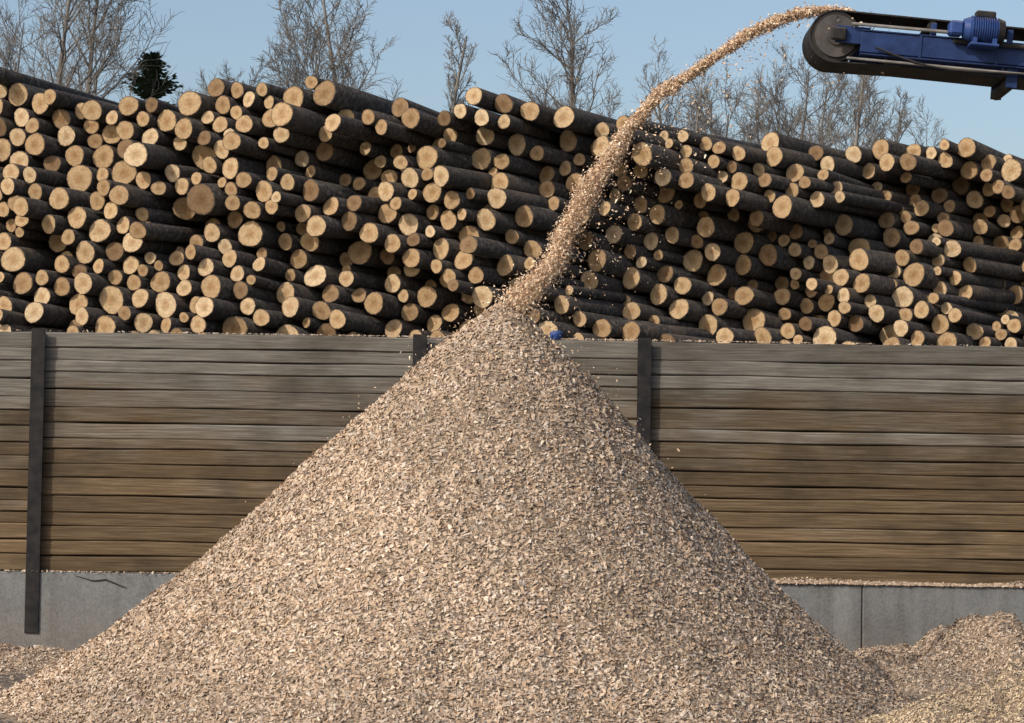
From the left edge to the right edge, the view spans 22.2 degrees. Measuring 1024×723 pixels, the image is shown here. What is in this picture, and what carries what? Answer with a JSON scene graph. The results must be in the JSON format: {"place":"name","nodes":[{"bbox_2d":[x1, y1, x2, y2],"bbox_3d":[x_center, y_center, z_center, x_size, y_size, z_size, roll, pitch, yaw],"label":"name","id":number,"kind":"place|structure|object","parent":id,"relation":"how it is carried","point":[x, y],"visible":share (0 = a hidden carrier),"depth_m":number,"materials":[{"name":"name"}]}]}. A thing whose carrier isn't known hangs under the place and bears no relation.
{"place":"outdoors","nodes":[
{"label":"outdoors","id":0,"kind":"place"},
{"bbox_2d":[0,673,925,722],"bbox_3d":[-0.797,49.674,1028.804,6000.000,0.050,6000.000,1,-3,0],"label":"ground","id":1,"kind":"structure","parent":0,"point":[22,676],"depth_m":26.05,"materials":[{"name":"beige wood"}]},
{"bbox_2d":[0,643,72,673],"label":"chip drift","id":2,"kind":"object","parent":1,"relation":"on","point":[31,659],"visible":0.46,"depth_m":27.97,"materials":[{"name":"brown wood"}]},
{"bbox_2d":[0,0,94,93],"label":"bare tree","id":3,"kind":"object","parent":1,"relation":"on","point":[9,49],"visible":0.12,"depth_m":96.12,"materials":[{"name":"grey plant"}]},
{"bbox_2d":[0,0,179,100],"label":"bare tree","id":4,"kind":"object","parent":1,"relation":"on","point":[91,41],"visible":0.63,"depth_m":84.26,"materials":[{"name":"grey plant"}]},
{"bbox_2d":[121,51,182,104],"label":"spruce tree","id":5,"kind":"object","parent":1,"relation":"on","point":[145,85],"visible":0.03,"depth_m":85.23,"materials":[{"name":"green plant"}]},
{"bbox_2d":[174,80,207,95],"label":"bare tree","id":6,"kind":"object","parent":1,"relation":"on","point":[205,90],"visible":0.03,"depth_m":97.72,"materials":[{"name":"grey plant"}]},
{"bbox_2d":[171,54,284,106],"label":"bare tree","id":7,"kind":"object","parent":1,"relation":"on","point":[229,78],"visible":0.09,"depth_m":89.44,"materials":[{"name":"grey plant"}]},
{"bbox_2d":[251,0,405,100],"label":"bare tree","id":8,"kind":"object","parent":1,"relation":"on","point":[330,54],"visible":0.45,"depth_m":85.44,"materials":[{"name":"grey plant"}]},
{"bbox_2d":[0,302,914,722],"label":"wood chip pile","id":9,"kind":"object","parent":1,"relation":"on","point":[528,540],"visible":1,"depth_m":21.77,"materials":[{"name":"beige wood"}]},
{"bbox_2d":[550,330,562,339],"bbox_3d":[0.510,-0.296,30.044,0.155,0.133,0.113,1,-3,0],"label":"blue plastic bag","id":10,"kind":"object","parent":9,"relation":"on","point":[556,335],"visible":0.92,"depth_m":30.01,"materials":[{"name":"plastic"}]},
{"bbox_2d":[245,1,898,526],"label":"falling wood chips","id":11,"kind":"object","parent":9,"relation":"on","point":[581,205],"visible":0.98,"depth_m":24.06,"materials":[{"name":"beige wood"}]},
{"bbox_2d":[440,11,478,112],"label":"bare tree","id":12,"kind":"object","parent":1,"relation":"on","point":[456,86],"visible":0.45,"depth_m":86.00,"materials":[{"name":"grey plant"}]},
{"bbox_2d":[0,671,926,722],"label":"scattered chips","id":13,"kind":"object","parent":1,"relation":"on","point":[11,676],"visible":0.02,"depth_m":25.89,"materials":[{"name":"brown wood"}]},
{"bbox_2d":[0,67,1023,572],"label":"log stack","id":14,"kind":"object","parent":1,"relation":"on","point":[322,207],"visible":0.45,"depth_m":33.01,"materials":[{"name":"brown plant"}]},
{"bbox_2d":[0,571,1023,652],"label":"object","id":15,"kind":"structure","parent":1,"relation":"on","point":[75,611],"depth_m":29.79,"materials":[{"name":"concrete"}]},
{"bbox_2d":[77,576,125,587],"bbox_3d":[-4.696,2.520,29.791,0.590,0.137,0.001,1,-3,0],"label":"crack","id":16,"kind":"object","parent":15,"relation":"attached to","point":[103,580],"visible":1,"depth_m":29.79,"materials":[{"name":"grey concrete"}]},
{"bbox_2d":[24,328,651,632],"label":"steel posts","id":17,"kind":"object","parent":15,"relation":"on","point":[34,498],"visible":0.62,"depth_m":29.86,"materials":[{"name":"black metal"}]},
{"bbox_2d":[0,332,1023,584],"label":"planks","id":18,"kind":"object","parent":15,"relation":"on","point":[920,412],"visible":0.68,"depth_m":29.96,"materials":[{"name":"brown wood"}]},
{"bbox_2d":[3,329,1023,587],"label":"ledge chips","id":19,"kind":"object","parent":18,"relation":"attached to","point":[861,583],"visible":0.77,"depth_m":29.84,"materials":[{"name":"brown wood"}]},
{"bbox_2d":[0,347,1023,573],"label":"backing sheet","id":20,"kind":"object","parent":15,"relation":"on","point":[586,374],"depth_m":30.04,"materials":[{"name":"metal"}]},
{"bbox_2d":[487,0,619,114],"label":"bare tree","id":21,"kind":"object","parent":1,"relation":"on","point":[572,55],"visible":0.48,"depth_m":82.75,"materials":[{"name":"grey plant"}]},
{"bbox_2d":[538,92,588,109],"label":"bare tree","id":22,"kind":"object","parent":1,"relation":"on","point":[565,99],"depth_m":90.52,"materials":[{"name":"plant"}]},
{"bbox_2d":[588,47,725,136],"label":"bare tree","id":23,"kind":"object","parent":1,"relation":"on","point":[696,110],"visible":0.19,"depth_m":99.93,"materials":[{"name":"grey plant"}]},
{"bbox_2d":[631,36,789,143],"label":"bare tree","id":24,"kind":"object","parent":1,"relation":"on","point":[743,125],"visible":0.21,"depth_m":87.27,"materials":[{"name":"grey plant"}]},
{"bbox_2d":[676,51,767,141],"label":"bare tree","id":25,"kind":"object","parent":1,"relation":"on","point":[726,125],"visible":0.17,"depth_m":101.90,"materials":[{"name":"plant"}]},
{"bbox_2d":[718,78,851,145],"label":"bare tree","id":26,"kind":"object","parent":1,"relation":"on","point":[752,108],"visible":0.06,"depth_m":105.22,"materials":[{"name":"plant"}]},
{"bbox_2d":[735,42,843,145],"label":"bare tree","id":27,"kind":"object","parent":1,"relation":"on","point":[807,80],"visible":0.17,"depth_m":87.62,"materials":[{"name":"plant"}]},
{"bbox_2d":[741,12,906,149],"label":"bare tree","id":28,"kind":"object","parent":1,"relation":"on","point":[861,98],"visible":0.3,"depth_m":85.97,"materials":[{"name":"grey plant"}]},
{"bbox_2d":[785,69,875,146],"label":"bare tree","id":29,"kind":"object","parent":1,"relation":"on","point":[843,83],"visible":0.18,"depth_m":98.95,"materials":[{"name":"plant"}]},
{"bbox_2d":[827,75,948,149],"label":"bare tree","id":30,"kind":"object","parent":1,"relation":"on","point":[891,119],"visible":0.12,"depth_m":89.48,"materials":[{"name":"plant"}]},
{"bbox_2d":[880,85,912,142],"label":"bare tree","id":31,"kind":"object","parent":1,"relation":"on","point":[900,117],"visible":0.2,"depth_m":94.95,"materials":[{"name":"plant"}]},
{"bbox_2d":[802,9,1023,99],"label":"belt conveyor","id":32,"kind":"object","parent":1,"relation":"on","point":[980,52],"visible":1,"depth_m":23.77,"materials":[{"name":"metal"}]},
{"bbox_2d":[852,610,1023,696],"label":"spilled chip mound","id":33,"kind":"object","parent":1,"relation":"on","point":[972,650],"visible":0.81,"depth_m":26.99,"materials":[{"name":"brown wood"}]},
{"bbox_2d":[855,661,1023,722],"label":"sawdust mound","id":34,"kind":"object","parent":1,"relation":"on","point":[1000,699],"visible":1,"depth_m":20.19,"materials":[{"name":"brown wood"}]},
{"bbox_2d":[0,0,1023,158],"label":"sky","id":35,"kind":"structure","parent":0,"point":[204,34],"materials":[{"name":"blue"}]}
]}

